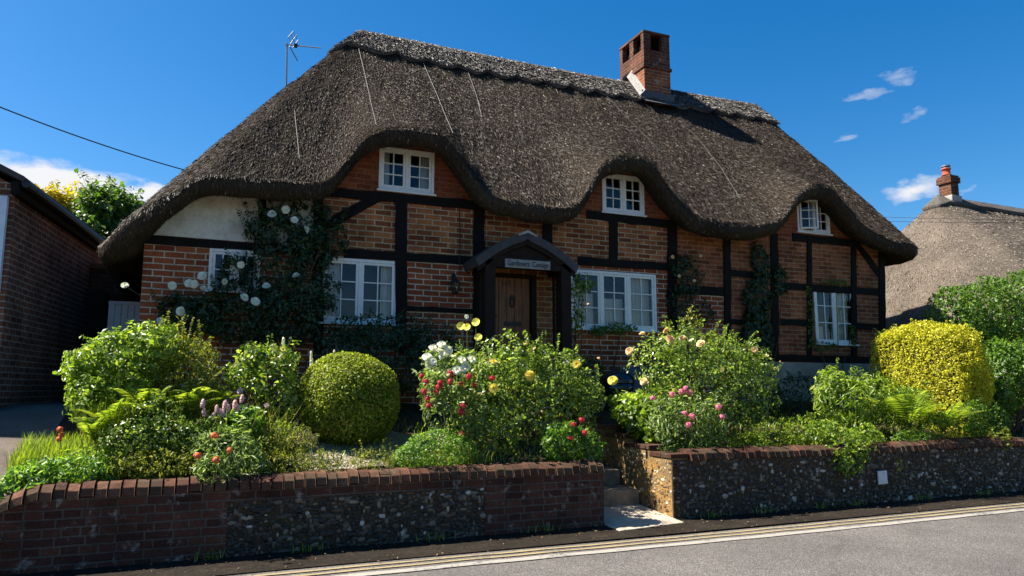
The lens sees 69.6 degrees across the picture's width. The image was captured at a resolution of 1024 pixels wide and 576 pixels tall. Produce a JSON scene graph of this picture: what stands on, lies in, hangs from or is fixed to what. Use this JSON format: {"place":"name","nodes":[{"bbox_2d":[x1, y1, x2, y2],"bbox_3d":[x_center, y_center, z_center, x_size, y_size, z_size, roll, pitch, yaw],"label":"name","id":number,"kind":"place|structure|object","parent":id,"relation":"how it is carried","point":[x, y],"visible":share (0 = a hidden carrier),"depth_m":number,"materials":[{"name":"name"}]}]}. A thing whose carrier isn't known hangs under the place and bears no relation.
{"place":"outdoors","nodes":[
{"label":"outdoors","id":0,"kind":"place"},
{"bbox_2d":[0,401,80,538],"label":"driveway","id":1,"kind":"structure","parent":0,"point":[17,421],"depth_m":8.50,"materials":[{"name":"grey asphalt"}]},
{"bbox_2d":[0,164,104,423],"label":"brick outbuilding","id":2,"kind":"structure","parent":1,"relation":"on","point":[49,253],"depth_m":10.10,"materials":[{"name":"brick"}]},
{"bbox_2d":[0,195,8,289],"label":"window frame","id":3,"kind":"structure","parent":2,"relation":"in","point":[4,200],"depth_m":9.04,"materials":[{"name":"paint"}]},
{"bbox_2d":[75,388,294,467],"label":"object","id":4,"kind":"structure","parent":0,"point":[194,416],"depth_m":7.65,"materials":[{"name":"green plant"}]},
{"bbox_2d":[177,389,239,414],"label":"fern","id":5,"kind":"object","parent":4,"relation":"on","point":[214,392],"visible":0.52,"depth_m":8.01,"materials":[{"name":"green plant"}]},
{"bbox_2d":[38,403,575,484],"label":"garden soil","id":6,"kind":"structure","parent":0,"point":[413,411],"depth_m":8.96,"materials":[{"name":"brown soil"}]},
{"bbox_2d":[56,426,64,455],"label":"red flower","id":7,"kind":"object","parent":6,"relation":"on","point":[58,429],"visible":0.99,"depth_m":7.21,"materials":[{"name":"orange plant"}]},
{"bbox_2d":[0,450,127,499],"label":"groundcover plant","id":8,"kind":"object","parent":6,"relation":"on","point":[27,472],"visible":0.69,"depth_m":6.66,"materials":[{"name":"green plant"}]},
{"bbox_2d":[1,429,133,489],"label":"grass","id":9,"kind":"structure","parent":6,"relation":"on","point":[41,449],"depth_m":7.32,"materials":[{"name":"green plant"}]},
{"bbox_2d":[70,416,115,440],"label":"fern","id":10,"kind":"object","parent":6,"relation":"on","point":[90,426],"visible":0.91,"depth_m":7.12,"materials":[{"name":"green plant"}]},
{"bbox_2d":[74,397,160,426],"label":"fern","id":11,"kind":"object","parent":6,"relation":"on","point":[113,412],"visible":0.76,"depth_m":7.29,"materials":[{"name":"green plant"}]},
{"bbox_2d":[52,318,192,447],"bbox_3d":[-4.111,1.010,7.851,1.315,1.418,1.090,3,-8,-23],"label":"leafy shrub","id":12,"kind":"object","parent":6,"relation":"on","point":[85,368],"visible":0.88,"depth_m":7.68,"materials":[{"name":"green plant"}]},
{"bbox_2d":[98,385,190,421],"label":"fern","id":13,"kind":"object","parent":6,"relation":"on","point":[140,393],"visible":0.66,"depth_m":7.48,"materials":[{"name":"green plant"}]},
{"bbox_2d":[89,392,204,466],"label":"leaved shrub","id":14,"kind":"object","parent":6,"relation":"on","point":[150,434],"visible":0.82,"depth_m":7.23,"materials":[{"name":"green plant"}]},
{"bbox_2d":[107,428,237,479],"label":"groundcover plant","id":15,"kind":"object","parent":6,"relation":"on","point":[131,463],"visible":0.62,"depth_m":7.01,"materials":[{"name":"green plant"}]},
{"bbox_2d":[63,407,298,470],"bbox_3d":[-3.261,1.550,7.517,2.248,0.640,0.726,6,-10,-39],"label":"groundcover plant","id":16,"kind":"object","parent":6,"relation":"on","point":[91,450],"visible":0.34,"depth_m":7.34,"materials":[{"name":"green plant"}]},
{"bbox_2d":[144,310,229,435],"bbox_3d":[-3.668,0.992,8.197,0.999,1.508,1.120,3,-8,-23],"label":"spiraea","id":17,"kind":"object","parent":6,"relation":"on","point":[196,369],"visible":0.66,"depth_m":8.09,"materials":[{"name":"green plant"}]},
{"bbox_2d":[157,386,222,420],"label":"fern","id":18,"kind":"object","parent":6,"relation":"on","point":[192,395],"visible":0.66,"depth_m":7.71,"materials":[{"name":"green plant"}]},
{"bbox_2d":[163,412,248,449],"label":"groundcover plant","id":19,"kind":"object","parent":6,"relation":"on","point":[177,442],"visible":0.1,"depth_m":7.40,"materials":[{"name":"purple plant"}]},
{"bbox_2d":[186,415,270,486],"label":"flowering bush","id":20,"kind":"object","parent":6,"relation":"on","point":[219,462],"visible":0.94,"depth_m":7.17,"materials":[{"name":"green plant"}]},
{"bbox_2d":[192,394,268,442],"bbox_3d":[-2.956,1.385,7.709,0.786,0.545,0.503,3,-8,-23],"label":"bistort","id":21,"kind":"object","parent":6,"relation":"on","point":[234,416],"visible":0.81,"depth_m":7.65,"materials":[{"name":"green plant"}]},
{"bbox_2d":[149,198,349,405],"bbox_3d":[-3.562,0.070,10.151,2.636,3.121,0.773,3,-8,-23],"label":"climbing rose","id":22,"kind":"object","parent":6,"relation":"on","point":[323,238],"visible":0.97,"depth_m":10.28,"materials":[{"name":"green plant"}]},
{"bbox_2d":[121,282,161,317],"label":"stray rose","id":23,"kind":"object","parent":22,"relation":"attached to","point":[124,285],"visible":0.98,"depth_m":9.58,"materials":[{"name":"white plant"}]},
{"bbox_2d":[221,333,307,422],"bbox_3d":[-2.826,1.151,8.463,1.014,1.288,0.716,3,-8,-23],"label":"rose tree","id":24,"kind":"object","parent":6,"relation":"on","point":[250,365],"visible":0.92,"depth_m":8.39,"materials":[{"name":"green plant"}]},
{"bbox_2d":[279,337,284,406],"bbox_3d":[-2.753,1.189,8.755,0.074,1.218,0.090,3,-8,-23],"label":"foxglove","id":25,"kind":"object","parent":6,"relation":"on","point":[283,341],"visible":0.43,"depth_m":8.84,"materials":[{"name":"white plant"}]},
{"bbox_2d":[309,351,312,436],"bbox_3d":[-2.424,1.285,8.870,0.057,1.058,0.061,0,-8,-2],"label":"foxglove","id":26,"kind":"object","parent":6,"relation":"on","point":[311,358],"visible":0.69,"depth_m":8.91,"materials":[{"name":"white plant"}]},
{"bbox_2d":[244,427,380,473],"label":"groundcover plant","id":27,"kind":"object","parent":6,"relation":"on","point":[321,465],"visible":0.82,"depth_m":7.58,"materials":[{"name":"green plant"}]},
{"bbox_2d":[100,416,573,478],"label":"grass","id":28,"kind":"structure","parent":6,"relation":"on","point":[416,430],"depth_m":8.57,"materials":[{"name":"green plant"}]},
{"bbox_2d":[265,422,409,471],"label":"groundcover plant","id":29,"kind":"object","parent":6,"relation":"on","point":[319,453],"visible":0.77,"depth_m":7.82,"materials":[{"name":"green plant"}]},
{"bbox_2d":[296,350,401,444],"bbox_3d":[-1.958,1.336,8.797,1.247,1.178,1.341,3,-8,-23],"label":"box ball","id":30,"kind":"object","parent":6,"relation":"on","point":[352,397],"visible":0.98,"depth_m":8.37,"materials":[{"name":"green plant"}]},
{"bbox_2d":[286,431,448,470],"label":"gravel","id":31,"kind":"structure","parent":6,"relation":"on","point":[393,436],"depth_m":8.34,"materials":[{"name":"beige gravel"}]},
{"bbox_2d":[305,307,461,397],"bbox_3d":[-1.743,0.993,10.376,2.264,1.522,1.004,3,-8,-23],"label":"dark shrub","id":32,"kind":"object","parent":6,"relation":"on","point":[348,338],"visible":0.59,"depth_m":10.37,"materials":[{"name":"green plant"}]},
{"bbox_2d":[391,427,479,467],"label":"groundcover plant","id":33,"kind":"object","parent":6,"relation":"on","point":[413,450],"visible":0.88,"depth_m":8.02,"materials":[{"name":"green plant"}]},
{"bbox_2d":[381,445,492,468],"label":"grass","id":34,"kind":"structure","parent":6,"relation":"on","point":[479,460],"depth_m":8.20,"materials":[{"name":"green plant"}]},
{"bbox_2d":[411,359,494,450],"bbox_3d":[-0.677,1.391,8.576,0.948,1.132,0.663,2,-8,-16],"label":"valerian","id":35,"kind":"object","parent":6,"relation":"on","point":[437,380],"visible":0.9,"depth_m":8.52,"materials":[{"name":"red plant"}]},
{"bbox_2d":[419,339,489,435],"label":"rose bush","id":36,"kind":"object","parent":6,"relation":"on","point":[440,354],"visible":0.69,"depth_m":8.91,"materials":[{"name":"white plant"}]},
{"bbox_2d":[446,328,617,456],"bbox_3d":[0.305,1.329,9.485,2.584,1.640,1.698,3,-8,-23],"label":"rose bush","id":37,"kind":"object","parent":6,"relation":"on","point":[500,369],"visible":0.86,"depth_m":9.42,"materials":[{"name":"green plant"}]},
{"bbox_2d":[451,314,481,368],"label":"welsh poppy","id":38,"kind":"object","parent":37,"relation":"on","point":[466,326],"visible":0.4,"depth_m":9.50,"materials":[{"name":"yellow plant"}]},
{"bbox_2d":[539,417,606,461],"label":"geranium","id":39,"kind":"object","parent":6,"relation":"on","point":[585,444],"visible":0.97,"depth_m":8.66,"materials":[{"name":"green plant"}]},
{"bbox_2d":[0,0,1023,377],"label":"sky","id":40,"kind":"structure","parent":0,"point":[885,94],"materials":[{"name":"blue"}]},
{"bbox_2d":[190,489,1003,560],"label":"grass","id":41,"kind":"structure","parent":0,"point":[713,512],"depth_m":8.16,"materials":[{"name":"green plant"}]},
{"bbox_2d":[589,321,637,402],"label":"window plant","id":42,"kind":"object","parent":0,"point":[603,329],"depth_m":12.41,"materials":[{"name":"green plant"}]},
{"bbox_2d":[216,501,1023,575],"bbox_3d":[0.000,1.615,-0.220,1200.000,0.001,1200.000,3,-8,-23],"label":"ground","id":43,"kind":"structure","parent":0,"point":[611,539],"depth_m":8.05,"materials":[{"name":"soil"}]},
{"bbox_2d":[35,179,82,212],"bbox_3d":[-14.256,0.097,21.943,2.925,6.948,4.102,7,-10,-42],"label":"tree","id":44,"kind":"object","parent":43,"relation":"on","point":[56,194],"visible":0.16,"depth_m":21.27,"materials":[{"name":"yellow plant"}]},
{"bbox_2d":[68,168,144,237],"bbox_3d":[-10.868,0.073,19.790,2.206,6.396,4.263,3,-8,-23],"label":"tree","id":45,"kind":"object","parent":43,"relation":"on","point":[105,210],"visible":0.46,"depth_m":19.09,"materials":[{"name":"green plant"}]},
{"bbox_2d":[0,458,604,575],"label":"garden wall","id":46,"kind":"structure","parent":43,"relation":"on","point":[62,526],"depth_m":7.14,"materials":[{"name":"brick"}]},
{"bbox_2d":[3,491,1023,575],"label":"gutter","id":47,"kind":"object","parent":43,"relation":"on","point":[366,553],"visible":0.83,"depth_m":7.59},
{"bbox_2d":[29,491,1022,575],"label":"leaf litter","id":48,"kind":"object","parent":47,"relation":"on","point":[541,537],"visible":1,"depth_m":7.75,"materials":[{"name":"brown plant"}]},
{"bbox_2d":[530,420,682,530],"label":"stone steps","id":49,"kind":"structure","parent":43,"relation":"on","point":[624,509],"depth_m":9.19,"materials":[{"name":"grey stone"}]},
{"bbox_2d":[577,415,1023,518],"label":"garden wall","id":50,"kind":"structure","parent":43,"relation":"on","point":[686,483],"depth_m":9.82,"materials":[{"name":"stone"}]},
{"bbox_2d":[798,416,888,478],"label":"groundcover plant","id":51,"kind":"object","parent":50,"relation":"attached to","point":[852,435],"visible":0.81,"depth_m":10.12,"materials":[{"name":"green plant"}]},
{"bbox_2d":[877,470,887,484],"bbox_3d":[5.137,2.627,10.210,0.170,0.185,0.022,3,-8,-23],"label":"wall plate","id":52,"kind":"object","parent":50,"relation":"attached to","point":[881,477],"depth_m":10.20,"materials":[{"name":"ceramic"}]},
{"bbox_2d":[896,458,902,471],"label":"groundcover plant","id":53,"kind":"object","parent":50,"relation":"attached to","point":[900,467],"visible":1,"depth_m":10.31,"materials":[{"name":"green plant"}]},
{"bbox_2d":[984,425,1013,450],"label":"groundcover plant","id":54,"kind":"object","parent":50,"relation":"on","point":[1006,436],"visible":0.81,"depth_m":11.34,"materials":[{"name":"green plant"}]},
{"bbox_2d":[230,502,1023,575],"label":"road","id":55,"kind":"structure","parent":0,"point":[986,545],"depth_m":7.09,"materials":[{"name":"grey asphalt"}]},
{"bbox_2d":[248,503,1023,575],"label":"yellow line","id":56,"kind":"object","parent":55,"relation":"on","point":[605,543],"visible":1,"depth_m":7.56,"materials":[{"name":"paint"}]},
{"bbox_2d":[293,506,1023,575],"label":"yellow line","id":57,"kind":"object","parent":55,"relation":"on","point":[632,544],"visible":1,"depth_m":7.51,"materials":[{"name":"paint"}]},
{"bbox_2d":[335,509,1023,575],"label":"white line","id":58,"kind":"object","parent":55,"relation":"on","point":[615,549],"visible":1,"depth_m":7.47,"materials":[{"name":"paint"}]},
{"bbox_2d":[573,399,1023,451],"bbox_3d":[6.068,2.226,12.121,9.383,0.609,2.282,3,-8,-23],"label":"grass","id":59,"kind":"structure","parent":0,"point":[793,413],"depth_m":11.66,"materials":[{"name":"green plant"}]},
{"bbox_2d":[97,29,918,420],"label":"thatched cottage","id":60,"kind":"structure","parent":59,"relation":"on","point":[433,167],"depth_m":12.66,"materials":[{"name":"plant"}]},
{"bbox_2d":[0,107,183,169],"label":"overhead cable","id":61,"kind":"object","parent":60,"relation":"attached to","point":[87,139],"visible":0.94,"depth_m":9.61,"materials":[{"name":"black plastic"}]},
{"bbox_2d":[86,292,139,401],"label":"garden gate","id":62,"kind":"structure","parent":60,"relation":"attached to","point":[101,313],"depth_m":11.48,"materials":[{"name":"paint"}]},
{"bbox_2d":[205,248,260,293],"bbox_3d":[-3.891,-0.234,10.318,0.733,0.617,0.105,3,-8,-23],"label":"window","id":63,"kind":"structure","parent":60,"relation":"in","point":[213,252],"depth_m":10.28,"materials":[{"name":"white paint"}]},
{"bbox_2d":[285,31,320,85],"bbox_3d":[-3.782,-3.944,13.221,0.612,1.516,0.318,3,-8,-23],"label":"television aerial","id":64,"kind":"object","parent":60,"relation":"attached to","point":[295,45],"visible":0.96,"depth_m":13.11,"materials":[{"name":"silver metal"}]},
{"bbox_2d":[319,257,398,325],"bbox_3d":[-2.295,0.066,11.019,1.197,0.989,0.212,3,-8,-23],"label":"window","id":65,"kind":"structure","parent":60,"relation":"in","point":[387,290],"depth_m":11.01,"materials":[{"name":"white paint"}]},
{"bbox_2d":[376,147,435,196],"bbox_3d":[-1.665,-1.811,11.545,0.945,0.710,0.212,3,-8,-23],"label":"window","id":66,"kind":"structure","parent":60,"relation":"in","point":[427,173],"depth_m":11.50,"materials":[{"name":"white paint"}]},
{"bbox_2d":[450,273,459,294],"bbox_3d":[-0.889,-0.068,11.482,0.176,0.350,0.176,3,-8,-23],"label":"wall lantern","id":67,"kind":"object","parent":60,"relation":"attached to","point":[454,279],"depth_m":11.45,"materials":[{"name":"black metal"}]},
{"bbox_2d":[495,273,536,405],"bbox_3d":[-0.014,0.838,11.902,0.846,2.146,0.150,3,-8,-23],"label":"door","id":68,"kind":"structure","parent":60,"relation":"in","point":[516,294],"depth_m":11.99,"materials":[{"name":"brown wood"}]},
{"bbox_2d":[505,258,549,269],"bbox_3d":[0.248,-0.367,11.457,0.767,0.136,0.032,3,-8,-23],"label":"name sign","id":69,"kind":"object","parent":60,"relation":"attached to","point":[527,264],"visible":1,"depth_m":11.44,"materials":[{"name":"black metal"}]},
{"bbox_2d":[571,269,659,332],"bbox_3d":[1.743,0.240,12.726,1.755,1.027,0.212,3,-8,-23],"label":"window","id":70,"kind":"structure","parent":60,"relation":"in","point":[636,288],"depth_m":12.79,"materials":[{"name":"white paint"}]},
{"bbox_2d":[601,174,646,216],"bbox_3d":[1.963,-1.641,13.017,0.919,0.727,0.105,3,-8,-23],"label":"window","id":71,"kind":"structure","parent":60,"relation":"in","point":[622,210],"depth_m":13.01,"materials":[{"name":"white paint"}]},
{"bbox_2d":[796,200,832,235],"bbox_3d":[6.053,-1.426,14.657,0.908,0.703,0.257,3,-8,-23],"label":"window","id":72,"kind":"structure","parent":60,"relation":"in","point":[813,217],"depth_m":14.62,"materials":[{"name":"white paint"}]},
{"bbox_2d":[813,292,859,345],"bbox_3d":[6.392,0.552,14.679,1.128,1.195,0.219,3,-8,-23],"label":"window","id":73,"kind":"structure","parent":60,"relation":"in","point":[843,334],"depth_m":14.63,"materials":[{"name":"white paint"}]},
{"bbox_2d":[888,221,988,222],"bbox_3d":[9.127,-1.256,13.948,0.008,0.775,4.150,6,-10,-38],"label":"overhead cable","id":74,"kind":"object","parent":60,"relation":"attached to","point":[946,222],"visible":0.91,"depth_m":14.45,"materials":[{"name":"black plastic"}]},
{"bbox_2d":[894,217,1000,219],"bbox_3d":[9.090,-1.315,13.940,0.008,0.835,4.175,6,-10,-39],"label":"overhead cable","id":75,"kind":"object","parent":60,"relation":"attached to","point":[946,218],"visible":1,"depth_m":14.59,"materials":[{"name":"black plastic"}]},
{"bbox_2d":[571,272,596,402],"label":"climbing rose","id":76,"kind":"object","parent":59,"relation":"on","point":[579,284],"visible":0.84,"depth_m":11.93,"materials":[{"name":"green plant"}]},
{"bbox_2d":[601,367,634,409],"bbox_3d":[1.690,1.628,11.732,0.550,0.732,0.566,3,-8,-23],"label":"barbecue","id":77,"kind":"object","parent":59,"relation":"on","point":[626,382],"visible":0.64,"depth_m":11.56,"materials":[{"name":"blue metal"}]},
{"bbox_2d":[570,327,681,402],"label":"shade shrub","id":78,"kind":"object","parent":59,"relation":"on","point":[592,361],"visible":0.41,"depth_m":11.88,"materials":[{"name":"green plant"}]},
{"bbox_2d":[622,367,649,394],"bbox_3d":[2.093,1.638,12.421,0.520,0.599,0.030,3,-8,-23],"label":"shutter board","id":79,"kind":"object","parent":59,"relation":"on","point":[632,372],"visible":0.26,"depth_m":12.43,"materials":[{"name":"blue wood"}]},
{"bbox_2d":[606,388,671,443],"bbox_3d":[1.769,1.760,10.149,0.809,0.759,1.142,3,-8,-23],"label":"ladys mantle","id":80,"kind":"object","parent":59,"relation":"on","point":[630,410],"visible":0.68,"depth_m":9.96,"materials":[{"name":"green plant"}]},
{"bbox_2d":[587,303,782,447],"bbox_3d":[2.808,1.278,10.560,3.346,2.051,1.393,6,-9,-35],"label":"rose bush","id":81,"kind":"object","parent":59,"relation":"on","point":[686,368],"visible":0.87,"depth_m":10.49,"materials":[{"name":"green plant"}]},
{"bbox_2d":[643,385,728,451],"bbox_3d":[2.293,1.741,9.527,1.210,0.949,0.750,1,-8,-7],"label":"valerian","id":82,"kind":"object","parent":59,"relation":"on","point":[698,426],"visible":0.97,"depth_m":9.53,"materials":[{"name":"green plant"}]},
{"bbox_2d":[676,305,700,420],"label":"rose shoot","id":83,"kind":"object","parent":59,"relation":"on","point":[688,316],"visible":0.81,"depth_m":11.16,"materials":[{"name":"green plant"}]},
{"bbox_2d":[665,250,716,401],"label":"climbing rose","id":84,"kind":"object","parent":59,"relation":"on","point":[679,272],"visible":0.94,"depth_m":13.12,"materials":[{"name":"green plant"}]},
{"bbox_2d":[738,241,788,400],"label":"ivy","id":85,"kind":"object","parent":59,"relation":"on","point":[761,275],"visible":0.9,"depth_m":13.76,"materials":[{"name":"green plant"}]},
{"bbox_2d":[727,411,827,446],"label":"groundcover plant","id":86,"kind":"object","parent":59,"relation":"on","point":[785,436],"visible":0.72,"depth_m":10.04,"materials":[{"name":"green plant"}]},
{"bbox_2d":[745,370,820,418],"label":"shade shrub","id":87,"kind":"object","parent":59,"relation":"on","point":[779,392],"visible":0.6,"depth_m":12.53,"materials":[{"name":"green plant"}]},
{"bbox_2d":[805,278,856,399],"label":"window creeper","id":88,"kind":"object","parent":59,"relation":"on","point":[813,330],"depth_m":14.36,"materials":[{"name":"green plant"}]},
{"bbox_2d":[810,358,935,434],"bbox_3d":[5.672,1.712,11.599,2.280,1.234,1.090,3,-8,-23],"label":"leafy perennial","id":89,"kind":"object","parent":59,"relation":"on","point":[849,388],"visible":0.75,"depth_m":11.38,"materials":[{"name":"green plant"}]},
{"bbox_2d":[858,390,949,427],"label":"fern","id":90,"kind":"object","parent":59,"relation":"on","point":[914,413],"visible":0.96,"depth_m":11.03,"materials":[{"name":"green plant"}]},
{"bbox_2d":[868,318,995,437],"bbox_3d":[7.181,1.651,12.671,1.077,2.248,2.052,3,-8,-23],"label":"hedge","id":91,"kind":"object","parent":59,"relation":"on","point":[948,372],"visible":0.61,"depth_m":12.16,"materials":[{"name":"yellow plant"}]},
{"bbox_2d":[914,402,985,431],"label":"fern","id":92,"kind":"object","parent":59,"relation":"on","point":[958,412],"visible":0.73,"depth_m":11.18,"materials":[{"name":"green plant"}]},
{"bbox_2d":[889,397,1011,442],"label":"groundcover plant","id":93,"kind":"object","parent":59,"relation":"on","point":[971,428],"visible":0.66,"depth_m":11.39,"materials":[{"name":"green plant"}]},
{"bbox_2d":[922,267,1023,410],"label":"hedge","id":94,"kind":"object","parent":59,"relation":"on","point":[981,319],"visible":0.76,"depth_m":14.32,"materials":[{"name":"green plant"}]},
{"bbox_2d":[975,336,1023,433],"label":"hedge","id":95,"kind":"object","parent":59,"relation":"on","point":[1009,387],"visible":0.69,"depth_m":12.52,"materials":[{"name":"green plant"}]},
{"label":"yard","id":96,"kind":"structure","parent":0,"visible":0},
{"bbox_2d":[86,263,140,357],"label":"boundary wall","id":97,"kind":"structure","parent":96,"relation":"on","point":[103,280],"depth_m":12.61,"materials":[{"name":"brick"}]},
{"label":"garden soil","id":98,"kind":"structure","parent":0,"visible":0},
{"bbox_2d":[885,165,1023,392],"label":"thatched cottage","id":99,"kind":"structure","parent":98,"relation":"on","point":[952,254],"depth_m":18.26,"materials":[{"name":"plant"}]}
]}

